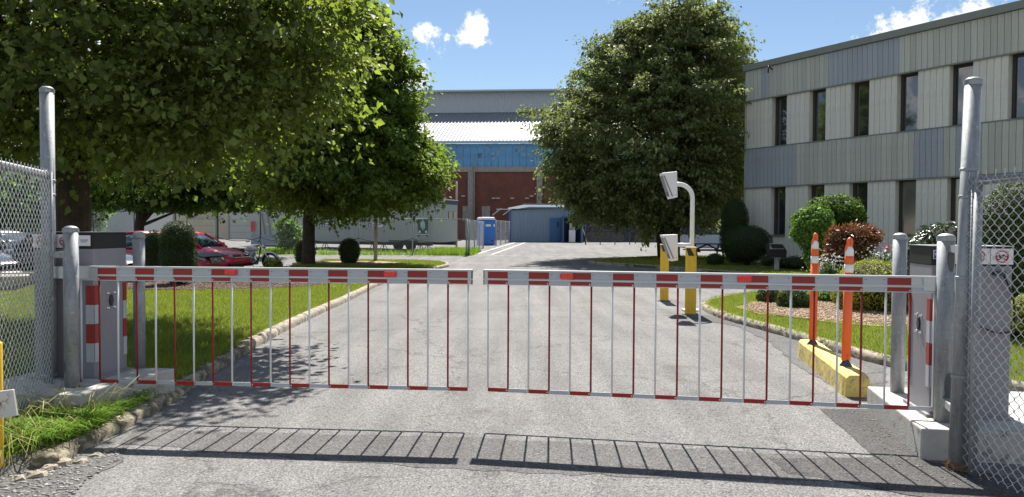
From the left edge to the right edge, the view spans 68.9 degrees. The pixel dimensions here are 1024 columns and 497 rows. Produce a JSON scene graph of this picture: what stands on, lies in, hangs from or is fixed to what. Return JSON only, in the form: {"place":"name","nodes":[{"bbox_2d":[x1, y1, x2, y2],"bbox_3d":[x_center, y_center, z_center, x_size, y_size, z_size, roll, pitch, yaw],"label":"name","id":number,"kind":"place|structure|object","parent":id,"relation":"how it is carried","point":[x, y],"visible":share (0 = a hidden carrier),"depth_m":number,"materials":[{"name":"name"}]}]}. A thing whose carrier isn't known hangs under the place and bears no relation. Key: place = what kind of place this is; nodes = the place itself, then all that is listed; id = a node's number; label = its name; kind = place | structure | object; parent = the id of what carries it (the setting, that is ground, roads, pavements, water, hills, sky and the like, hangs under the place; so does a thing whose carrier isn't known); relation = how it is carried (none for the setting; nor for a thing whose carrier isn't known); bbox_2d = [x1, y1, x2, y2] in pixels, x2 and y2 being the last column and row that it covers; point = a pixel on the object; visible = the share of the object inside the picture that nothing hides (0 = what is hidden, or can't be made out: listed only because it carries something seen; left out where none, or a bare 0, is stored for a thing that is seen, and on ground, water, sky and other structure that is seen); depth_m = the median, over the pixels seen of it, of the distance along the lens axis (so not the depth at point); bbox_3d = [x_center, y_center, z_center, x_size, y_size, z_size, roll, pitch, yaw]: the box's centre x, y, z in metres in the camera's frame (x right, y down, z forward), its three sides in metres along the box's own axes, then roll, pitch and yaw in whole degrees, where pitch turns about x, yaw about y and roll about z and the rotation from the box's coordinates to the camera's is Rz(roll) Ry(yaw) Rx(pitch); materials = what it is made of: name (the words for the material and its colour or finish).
{"place":"outdoors","nodes":[
{"label":"outdoors","id":0,"kind":"place"},
{"bbox_2d":[0,274,29,290],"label":"bowl planter","id":1,"kind":"object","parent":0,"point":[11,282],"visible":0.5,"depth_m":18.12,"materials":[{"name":"concrete"}]},
{"bbox_2d":[0,440,57,477],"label":"verge slope","id":2,"kind":"structure","parent":0,"point":[21,463],"depth_m":4.93,"materials":[{"name":"soil"}]},
{"bbox_2d":[0,342,17,466],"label":"yellow post","id":3,"kind":"object","parent":2,"relation":"on","point":[8,405],"visible":0.98,"depth_m":4.74,"materials":[{"name":"paint"}]},
{"bbox_2d":[0,260,444,451],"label":"lawn","id":4,"kind":"structure","parent":0,"point":[196,369],"depth_m":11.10,"materials":[{"name":"plant"}]},
{"bbox_2d":[39,86,63,385],"bbox_3d":[-3.807,-0.004,6.265,0.397,2.727,0.116,1,2,29],"label":"fence post","id":5,"kind":"object","parent":4,"relation":"on","point":[47,124],"visible":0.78,"depth_m":6.28,"materials":[{"name":"metal"}]},
{"bbox_2d":[0,376,157,466],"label":"tall seed stalks","id":6,"kind":"object","parent":4,"relation":"on","point":[31,423],"visible":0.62,"depth_m":5.38,"materials":[{"name":"plant"}]},
{"bbox_2d":[3,374,163,458],"bbox_3d":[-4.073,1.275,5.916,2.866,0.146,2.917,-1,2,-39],"label":"verge weeds","id":7,"kind":"object","parent":4,"relation":"on","point":[85,414],"visible":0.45,"depth_m":5.41,"materials":[{"name":"green plant"}]},
{"bbox_2d":[3,368,174,411],"bbox_3d":[-3.827,1.372,6.488,1.122,0.485,1.258,1,2,12],"label":"concrete base","id":8,"kind":"object","parent":4,"relation":"on","point":[165,374],"visible":0.16,"depth_m":6.23,"materials":[{"name":"grey concrete"}]},
{"bbox_2d":[62,226,79,387],"bbox_3d":[-3.616,0.486,6.129,0.121,1.347,0.121,0,1,0],"label":"steel bollard","id":9,"kind":"object","parent":8,"relation":"on","point":[70,250],"visible":0.97,"depth_m":6.09,"materials":[{"name":"metal"}]},
{"bbox_2d":[31,231,130,379],"bbox_3d":[-3.828,0.487,6.645,0.590,1.276,0.510,0,1,4],"label":"barrier cabinet","id":10,"kind":"object","parent":8,"relation":"on","point":[98,248],"visible":0.43,"depth_m":6.44,"materials":[{"name":"silver metal"}]},
{"bbox_2d":[54,266,472,390],"bbox_3d":[-2.097,0.654,6.195,3.564,0.994,0.086,0,1,4],"label":"boom gate arm","id":11,"kind":"object","parent":10,"relation":"attached to","point":[387,276],"visible":0.93,"depth_m":6.18},
{"bbox_2d":[132,232,145,368],"bbox_3d":[-3.487,0.490,6.984,0.111,1.297,0.111,0,1,0],"label":"steel bollard","id":12,"kind":"object","parent":8,"relation":"on","point":[138,238],"visible":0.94,"depth_m":6.95,"materials":[{"name":"grey metal"}]},
{"bbox_2d":[0,0,416,230],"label":"linden tree","id":13,"kind":"object","parent":4,"relation":"on","point":[165,87],"visible":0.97,"depth_m":10.07,"materials":[{"name":"green plant"}]},
{"bbox_2d":[126,281,333,290],"bbox_3d":[-8.382,1.037,20.084,7.128,0.212,4.677,0,1,0],"label":"conifer mulch bed","id":14,"kind":"object","parent":4,"relation":"on","point":[228,285],"visible":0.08,"depth_m":18.73,"materials":[{"name":"brown wood"}]},
{"bbox_2d":[145,229,161,265],"bbox_3d":[-10.067,0.188,21.010,0.677,1.470,0.698,0,1,0],"label":"clipped conifer","id":15,"kind":"object","parent":14,"relation":"on","point":[152,239],"visible":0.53,"depth_m":20.79,"materials":[{"name":"green plant"}]},
{"bbox_2d":[157,220,198,283],"bbox_3d":[-8.769,0.098,19.595,1.045,1.729,1.056,0,1,0],"label":"clipped conifer","id":16,"kind":"object","parent":14,"relation":"on","point":[177,245],"visible":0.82,"depth_m":19.31,"materials":[{"name":"green plant"}]},
{"bbox_2d":[224,0,463,264],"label":"lime tree","id":17,"kind":"object","parent":4,"relation":"on","point":[409,169],"visible":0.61,"depth_m":28.81,"materials":[{"name":"green plant"}]},
{"bbox_2d":[292,261,403,265],"bbox_3d":[-6.826,0.718,31.671,4.781,0.270,2.568,0,1,0],"label":"shrub mulch bed","id":18,"kind":"object","parent":4,"relation":"on","point":[340,262],"visible":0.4,"depth_m":31.66,"materials":[{"name":"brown wood"}]},
{"bbox_2d":[338,238,360,262],"bbox_3d":[-6.841,0.084,31.412,0.973,1.108,0.969,0,1,0],"label":"round shrub","id":19,"kind":"object","parent":18,"relation":"on","point":[348,250],"visible":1,"depth_m":31.14,"materials":[{"name":"green plant"}]},
{"bbox_2d":[287,258,445,287],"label":"grass","id":20,"kind":"structure","parent":4,"relation":"on","point":[413,262],"depth_m":29.55,"materials":[{"name":"green plant"}]},
{"bbox_2d":[5,0,1018,145],"label":"sky","id":21,"kind":"structure","parent":0,"point":[468,44],"materials":[{"name":"blue"}]},
{"bbox_2d":[12,239,1023,496],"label":"driveway","id":22,"kind":"structure","parent":0,"point":[476,409],"depth_m":7.13,"materials":[{"name":"grey asphalt"}]},
{"bbox_2d":[0,245,30,271],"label":"parked car","id":23,"kind":"object","parent":22,"relation":"on","point":[10,262],"visible":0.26,"depth_m":20.41,"materials":[{"name":"silver paint"}]},
{"bbox_2d":[0,157,54,423],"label":"chain link fence","id":24,"kind":"object","parent":22,"relation":"on","point":[30,171],"visible":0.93,"depth_m":5.79,"materials":[{"name":"metal"}]},
{"bbox_2d":[0,445,128,496],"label":"gravel shoulder","id":25,"kind":"object","parent":22,"relation":"on","point":[86,469],"visible":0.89,"depth_m":4.72},
{"bbox_2d":[0,447,124,496],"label":"shoulder stones","id":26,"kind":"object","parent":25,"relation":"on","point":[53,472],"visible":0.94,"depth_m":4.67,"materials":[{"name":"grey gravel"}]},
{"bbox_2d":[0,233,132,270],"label":"parked car","id":27,"kind":"object","parent":22,"relation":"on","point":[129,259],"visible":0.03,"depth_m":20.90,"materials":[{"name":"black paint"}]},
{"bbox_2d":[0,154,172,232],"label":"pale warehouse","id":28,"kind":"structure","parent":22,"relation":"on","point":[125,216],"depth_m":59.98,"materials":[{"name":"white metal"}]},
{"bbox_2d":[31,344,252,466],"bbox_3d":[-3.273,1.395,7.352,0.284,0.200,4.786,0,1,-4],"label":"stone curb","id":29,"kind":"object","parent":22,"relation":"on","point":[70,448],"visible":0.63,"depth_m":6.02,"materials":[{"name":"stone"}]},
{"bbox_2d":[125,231,228,266],"bbox_3d":[-11.813,0.189,24.574,4.766,1.537,2.160,1,2,14],"label":"parked car","id":30,"kind":"object","parent":22,"relation":"on","point":[210,259],"visible":0.23,"depth_m":23.94,"materials":[{"name":"red paint"}]},
{"bbox_2d":[91,211,303,252],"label":"yard fence","id":31,"kind":"object","parent":22,"relation":"on","point":[218,235],"visible":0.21,"depth_m":41.70,"materials":[{"name":"metal"}]},
{"bbox_2d":[173,201,253,238],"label":"cream warehouse","id":32,"kind":"structure","parent":22,"relation":"on","point":[211,228],"depth_m":77.88,"materials":[{"name":"metal"}]},
{"bbox_2d":[188,209,214,236],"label":"loading door","id":33,"kind":"structure","parent":32,"relation":"in","point":[199,225],"depth_m":77.86,"materials":[{"name":"metal"}]},
{"bbox_2d":[230,212,250,238],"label":"loading door","id":34,"kind":"structure","parent":32,"relation":"in","point":[239,234],"depth_m":77.88,"materials":[{"name":"metal"}]},
{"bbox_2d":[195,231,252,266],"bbox_3d":[-11.664,0.125,27.115,4.250,1.537,2.160,1,2,14],"label":"parked car","id":35,"kind":"object","parent":22,"relation":"on","point":[208,243],"visible":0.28,"depth_m":26.70,"materials":[{"name":"red paint"}]},
{"bbox_2d":[232,234,278,266],"bbox_3d":[-9.985,0.142,28.488,2.176,1.359,0.921,0,1,-11],"label":"motorcycle","id":36,"kind":"object","parent":22,"relation":"on","point":[252,249],"visible":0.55,"depth_m":28.41,"materials":[{"name":"metal"}]},
{"bbox_2d":[251,209,299,244],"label":"box truck body","id":37,"kind":"object","parent":22,"relation":"on","point":[265,223],"visible":0.34,"depth_m":54.96,"materials":[{"name":"metal"}]},
{"bbox_2d":[238,260,449,348],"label":"kerb","id":38,"kind":"structure","parent":22,"relation":"on","point":[261,338],"depth_m":12.75,"materials":[{"name":"concrete"}]},
{"bbox_2d":[256,246,480,255],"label":"fence line weeds","id":39,"kind":"object","parent":22,"relation":"on","point":[444,251],"visible":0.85,"depth_m":41.35,"materials":[{"name":"green plant"}]},
{"bbox_2d":[300,199,457,250],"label":"office trailer","id":40,"kind":"object","parent":22,"relation":"on","point":[443,230],"visible":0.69,"depth_m":47.45,"materials":[{"name":"white paint"}]},
{"bbox_2d":[315,218,467,255],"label":"yard fence","id":41,"kind":"object","parent":22,"relation":"on","point":[409,239],"visible":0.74,"depth_m":40.96,"materials":[{"name":"metal"}]},
{"bbox_2d":[468,220,483,255],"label":"yard fence","id":42,"kind":"object","parent":22,"relation":"on","point":[476,232],"visible":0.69,"depth_m":45.50,"materials":[{"name":"metal"}]},
{"bbox_2d":[119,428,845,480],"bbox_3d":[-0.338,1.459,5.358,5.479,0.001,0.796,1,1,9],"label":"trench asphalt strip","id":43,"kind":"object","parent":22,"relation":"on","point":[491,454],"visible":1,"depth_m":5.32,"materials":[{"name":"grey asphalt"}]},
{"bbox_2d":[477,217,494,244],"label":"portable toilet","id":44,"kind":"object","parent":22,"relation":"on","point":[489,230],"visible":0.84,"depth_m":58.78,"materials":[{"name":"blue plastic"}]},
{"bbox_2d":[484,220,493,243],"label":"door","id":45,"kind":"structure","parent":44,"relation":"in","point":[488,230],"depth_m":58.74,"materials":[{"name":"blue plastic"}]},
{"bbox_2d":[493,204,577,241],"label":"metal shed","id":46,"kind":"structure","parent":22,"relation":"on","point":[535,222],"depth_m":68.58,"materials":[{"name":"metal"}]},
{"bbox_2d":[549,218,559,241],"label":"door","id":47,"kind":"structure","parent":46,"relation":"in","point":[554,222],"depth_m":68.46,"materials":[{"name":"blue paint"}]},
{"bbox_2d":[561,216,581,241],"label":"pump shelter","id":48,"kind":"object","parent":22,"relation":"on","point":[565,233],"visible":0.45,"depth_m":68.38,"materials":[{"name":"blue paint"}]},
{"bbox_2d":[583,230,623,241],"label":"covered skip","id":49,"kind":"object","parent":22,"relation":"on","point":[619,237],"visible":0.77,"depth_m":68.80,"materials":[{"name":"grey metal"}]},
{"bbox_2d":[579,212,723,241],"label":"navy annex","id":50,"kind":"object","parent":22,"relation":"on","point":[625,235],"visible":0.04,"depth_m":70.98,"materials":[{"name":"paint"}]},
{"bbox_2d":[657,244,670,301],"bbox_3d":[3.432,0.549,16.809,0.340,1.295,0.323,1,2,12],"label":"yellow bollard","id":51,"kind":"object","parent":22,"relation":"on","point":[664,267],"visible":0.63,"depth_m":16.72,"materials":[{"name":"metal"}]},
{"bbox_2d":[588,256,755,272],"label":"kerb","id":52,"kind":"structure","parent":22,"relation":"on","point":[620,264],"depth_m":31.77,"materials":[{"name":"concrete"}]},
{"bbox_2d":[659,171,698,311],"bbox_3d":[3.317,-0.134,14.739,0.798,2.746,0.325,0,1,0],"label":"card reader stand","id":53,"kind":"object","parent":22,"relation":"on","point":[670,243],"visible":0.93,"depth_m":14.59,"materials":[{"name":"white paint"}]},
{"bbox_2d":[682,247,698,315],"bbox_3d":[3.380,0.618,14.113,0.340,1.295,0.323,1,2,20],"label":"yellow bollard","id":54,"kind":"object","parent":22,"relation":"on","point":[690,266],"visible":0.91,"depth_m":14.03,"materials":[{"name":"metal"}]},
{"bbox_2d":[675,315,886,398],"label":"kerbside asphalt","id":55,"kind":"structure","parent":22,"relation":"on","point":[873,372],"depth_m":9.72,"materials":[{"name":"grey asphalt"}]},
{"bbox_2d":[797,339,869,397],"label":"yellow kerb block","id":56,"kind":"structure","parent":55,"relation":"on","point":[825,368],"depth_m":7.78,"materials":[{"name":"paint"}]},
{"bbox_2d":[807,233,818,344],"bbox_3d":[3.656,0.486,9.040,0.124,1.357,0.124,1,1,0],"label":"orange post","id":57,"kind":"object","parent":56,"relation":"on","point":[814,255],"visible":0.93,"depth_m":9.02,"materials":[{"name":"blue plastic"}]},
{"bbox_2d":[839,237,853,366],"bbox_3d":[3.417,0.542,7.597,0.124,1.317,0.124,1,1,0],"label":"orange post","id":58,"kind":"object","parent":56,"relation":"on","point":[847,311],"visible":1,"depth_m":7.57,"materials":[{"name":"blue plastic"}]},
{"bbox_2d":[701,290,1023,391],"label":"island kerb","id":59,"kind":"structure","parent":22,"relation":"on","point":[870,356],"depth_m":10.75,"materials":[{"name":"concrete"}]},
{"bbox_2d":[743,0,1023,267],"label":"office building","id":60,"kind":"structure","parent":22,"relation":"on","point":[873,123],"depth_m":28.09,"materials":[{"name":"grey metal"}]},
{"bbox_2d":[771,187,785,235],"bbox_3d":[11.660,-1.623,32.507,0.410,2.145,0.820,-1,2,-31],"label":"window","id":61,"kind":"structure","parent":60,"relation":"in","point":[779,192],"depth_m":32.71,"materials":[{"name":"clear glass"}]},
{"bbox_2d":[770,96,786,147],"bbox_3d":[11.680,-5.507,32.407,0.410,2.195,0.820,-1,2,-31],"label":"window","id":62,"kind":"structure","parent":60,"relation":"in","point":[781,102],"depth_m":32.59,"materials":[{"name":"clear glass"}]},
{"bbox_2d":[807,89,825,142],"bbox_3d":[12.665,-5.460,30.775,0.410,2.195,0.820,-1,2,-31],"label":"window","id":63,"kind":"structure","parent":60,"relation":"in","point":[819,96],"depth_m":30.96,"materials":[{"name":"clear glass"}]},
{"bbox_2d":[849,81,869,138],"bbox_3d":[13.651,-5.413,29.144,0.410,2.195,0.820,-1,2,-31],"label":"window","id":64,"kind":"structure","parent":60,"relation":"in","point":[861,103],"depth_m":29.32,"materials":[{"name":"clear glass"}]},
{"bbox_2d":[853,182,867,227],"bbox_3d":[13.764,-1.548,29.323,0.100,2.110,0.780,-1,2,-31],"label":"window","id":65,"kind":"structure","parent":60,"relation":"in","point":[860,190],"depth_m":29.33,"materials":[{"name":"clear glass"}]},
{"bbox_2d":[895,72,917,133],"bbox_3d":[14.637,-5.366,27.512,0.410,2.195,0.820,-1,2,-31],"label":"window","id":66,"kind":"structure","parent":60,"relation":"in","point":[909,82],"depth_m":27.67,"materials":[{"name":"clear glass"}]},
{"bbox_2d":[898,180,915,236],"bbox_3d":[14.617,-1.482,27.612,0.410,2.145,0.820,-1,2,-31],"label":"window","id":67,"kind":"structure","parent":60,"relation":"in","point":[907,188],"depth_m":27.77,"materials":[{"name":"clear glass"}]},
{"bbox_2d":[950,177,959,224],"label":"window","id":68,"kind":"structure","parent":60,"relation":"in","point":[955,182],"depth_m":26.28,"materials":[{"name":"black glass"}]},
{"bbox_2d":[947,62,972,127],"bbox_3d":[15.622,-5.319,25.880,0.410,2.195,0.820,-1,2,-31],"label":"window","id":69,"kind":"structure","parent":60,"relation":"in","point":[961,72],"depth_m":26.13,"materials":[{"name":"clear glass"}]},
{"bbox_2d":[1006,53,1023,120],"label":"window","id":70,"kind":"structure","parent":60,"relation":"in","point":[1017,112],"depth_m":24.52,"materials":[{"name":"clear glass"}]},
{"bbox_2d":[770,409,1023,496],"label":"dark asphalt patch","id":71,"kind":"object","parent":22,"relation":"on","point":[879,469],"visible":0.82,"depth_m":4.98,"materials":[{"name":"grey asphalt"}]},
{"bbox_2d":[942,77,982,472],"bbox_3d":[3.085,0.181,5.128,0.186,2.648,0.494,1,2,28],"label":"fence post","id":72,"kind":"object","parent":71,"relation":"on","point":[954,405],"visible":0.9,"depth_m":4.95,"materials":[{"name":"metal"}]},
{"bbox_2d":[867,386,1023,463],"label":"concrete base","id":73,"kind":"object","parent":22,"relation":"on","point":[919,435],"visible":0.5,"depth_m":5.32,"materials":[{"name":"grey concrete"}]},
{"bbox_2d":[890,233,907,392],"bbox_3d":[3.312,0.559,6.396,0.119,1.387,0.119,0,1,0],"label":"steel bollard","id":74,"kind":"object","parent":73,"relation":"on","point":[898,325],"visible":0.94,"depth_m":6.35,"materials":[{"name":"grey metal"}]},
{"bbox_2d":[933,233,955,422],"bbox_3d":[3.136,0.584,5.417,0.123,1.387,0.123,0,1,0],"label":"steel bollard","id":75,"kind":"object","parent":73,"relation":"on","point":[945,284],"visible":0.94,"depth_m":5.37,"materials":[{"name":"metal"}]},
{"bbox_2d":[483,269,955,410],"bbox_3d":[1.536,0.684,5.739,3.598,0.994,0.086,1,1,10],"label":"boom gate arm","id":76,"kind":"object","parent":75,"relation":"attached to","point":[814,283],"visible":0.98,"depth_m":5.73},
{"bbox_2d":[903,244,1015,420],"bbox_3d":[3.415,0.613,5.702,0.601,1.276,0.552,1,1,10],"label":"barrier cabinet","id":77,"kind":"object","parent":73,"relation":"on","point":[923,257],"visible":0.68,"depth_m":5.48,"materials":[{"name":"silver metal"}]},
{"bbox_2d":[963,167,1023,492],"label":"chain link fence","id":78,"kind":"object","parent":22,"relation":"on","point":[975,254],"visible":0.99,"depth_m":4.84,"materials":[{"name":"metal"}]},
{"bbox_2d":[680,235,721,247],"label":"concrete barrier","id":79,"kind":"object","parent":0,"point":[709,239],"visible":0.55,"depth_m":54.80,"materials":[{"name":"grey concrete"}]},
{"bbox_2d":[600,256,808,273],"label":"building lawn","id":80,"kind":"structure","parent":0,"point":[701,262],"depth_m":30.28,"materials":[{"name":"plant"}]},
{"bbox_2d":[508,0,765,257],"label":"broad tree","id":81,"kind":"object","parent":80,"relation":"on","point":[678,81],"visible":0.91,"depth_m":35.69,"materials":[{"name":"green plant"}]},
{"bbox_2d":[589,255,809,273],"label":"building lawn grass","id":82,"kind":"structure","parent":80,"relation":"on","point":[646,260],"depth_m":31.44,"materials":[{"name":"green plant"}]},
{"bbox_2d":[719,198,749,262],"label":"topiary column","id":83,"kind":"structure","parent":80,"relation":"on","point":[734,214],"depth_m":32.66,"materials":[{"name":"green plant"}]},
{"bbox_2d":[722,224,772,264],"bbox_3d":[9.868,-0.133,31.198,2.114,1.800,2.090,0,1,0],"label":"topiary globe","id":84,"kind":"object","parent":80,"relation":"on","point":[747,244],"visible":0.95,"depth_m":30.62,"materials":[{"name":"green plant"}]},
{"bbox_2d":[766,243,786,269],"bbox_3d":[9.879,0.317,28.008,0.718,1.010,0.455,0,2,-12],"label":"slanted sign box","id":85,"kind":"object","parent":80,"relation":"on","point":[776,251],"visible":0.98,"depth_m":27.84,"materials":[{"name":"metal"}]},
{"bbox_2d":[760,255,807,268],"bbox_3d":[10.737,0.532,28.911,2.037,0.594,1.461,0,2,-23],"label":"shrub","id":86,"kind":"object","parent":80,"relation":"on","point":[793,262],"visible":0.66,"depth_m":28.70,"materials":[{"name":"green plant"}]},
{"bbox_2d":[787,202,835,271],"bbox_3d":[9.072,-0.304,22.598,1.415,2.191,1.448,0,1,0],"label":"bright globe shrub","id":87,"kind":"object","parent":80,"relation":"on","point":[807,222],"visible":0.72,"depth_m":22.26,"materials":[{"name":"green plant"}]},
{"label":"facade mulch bed","id":88,"kind":"structure","parent":80,"relation":"on","visible":0},
{"bbox_2d":[806,193,869,229],"bbox_3d":[10.629,-0.509,24.601,1.962,2.669,2.011,0,1,0],"label":"dark globe shrub","id":89,"kind":"object","parent":88,"relation":"on","point":[848,210],"visible":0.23,"depth_m":23.95,"materials":[{"name":"green plant"}]},
{"bbox_2d":[702,290,1023,383],"bbox_3d":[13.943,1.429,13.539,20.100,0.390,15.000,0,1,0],"label":"island lawn","id":90,"kind":"structure","parent":0,"point":[862,336],"depth_m":10.82,"materials":[{"name":"plant"}]},
{"bbox_2d":[736,301,907,326],"bbox_3d":[7.521,1.274,13.955,6.403,0.212,5.193,0,1,0],"label":"island mulch bed","id":91,"kind":"object","parent":90,"relation":"on","point":[819,316],"visible":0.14,"depth_m":13.15,"materials":[{"name":"brown wood"}]},
{"bbox_2d":[775,290,809,307],"bbox_3d":[5.529,0.949,14.628,0.718,0.431,0.721,0,1,0],"label":"yew","id":92,"kind":"object","parent":91,"relation":"on","point":[800,299],"visible":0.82,"depth_m":14.42,"materials":[{"name":"green plant"}]},
{"bbox_2d":[830,258,908,311],"bbox_3d":[7.032,0.674,14.225,1.872,1.011,1.577,0,1,0],"label":"golden mound shrub","id":93,"kind":"object","parent":91,"relation":"on","point":[873,301],"visible":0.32,"depth_m":13.84,"materials":[{"name":"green plant"}]},
{"bbox_2d":[801,248,843,274],"bbox_3d":[7.877,0.532,18.485,1.185,1.072,1.396,0,1,0],"label":"flowering plant","id":94,"kind":"object","parent":90,"relation":"on","point":[829,267],"visible":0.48,"depth_m":18.43,"materials":[{"name":"white plant"}]},
{"bbox_2d":[818,219,885,273],"bbox_3d":[9.098,0.080,20.070,1.849,1.754,1.524,0,1,0],"label":"copper shrub","id":95,"kind":"object","parent":90,"relation":"on","point":[861,236],"visible":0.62,"depth_m":19.73,"materials":[{"name":"brown plant"}]},
{"bbox_2d":[982,182,1023,338],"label":"arborvitae","id":96,"kind":"object","parent":90,"relation":"on","point":[1018,221],"visible":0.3,"depth_m":10.31,"materials":[{"name":"green plant"}]},
{"bbox_2d":[1010,293,1023,333],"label":"golden shrub","id":97,"kind":"object","parent":90,"relation":"on","point":[1020,314],"visible":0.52,"depth_m":8.57,"materials":[{"name":"yellow plant"}]},
{"bbox_3d":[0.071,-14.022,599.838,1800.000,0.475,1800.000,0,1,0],"label":"ground","id":98,"kind":"structure","parent":0,"visible":0},
{"bbox_2d":[0,170,40,232],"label":"tree","id":99,"kind":"object","parent":98,"relation":"on","point":[14,210],"visible":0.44,"depth_m":43.08,"materials":[{"name":"green plant"}]},
{"bbox_2d":[91,207,115,230],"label":"tree","id":100,"kind":"object","parent":98,"relation":"on","point":[97,227],"visible":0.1,"depth_m":49.64,"materials":[{"name":"green plant"}]},
{"bbox_2d":[92,146,303,230],"bbox_3d":[-16.385,-2.540,38.051,12.293,6.200,9.195,0,1,0],"label":"dark tree","id":101,"kind":"object","parent":98,"relation":"on","point":[138,204],"visible":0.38,"depth_m":36.07,"materials":[{"name":"green plant"}]},
{"bbox_2d":[272,216,302,252],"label":"sapling","id":102,"kind":"object","parent":98,"relation":"on","point":[284,229],"visible":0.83,"depth_m":42.64,"materials":[{"name":"green plant"}]},
{"bbox_2d":[172,87,744,238],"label":"industrial hall","id":103,"kind":"structure","parent":98,"relation":"on","point":[494,175],"depth_m":85.36,"materials":[{"name":"grey metal"}]},
{"bbox_2d":[907,218,957,275],"bbox_3d":[6.788,0.212,11.628,1.433,1.363,1.451,2,2,44],"label":"rhododendron","id":104,"kind":"object","parent":98,"relation":"on","point":[926,235],"visible":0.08,"depth_m":11.49,"materials":[{"name":"green plant"}]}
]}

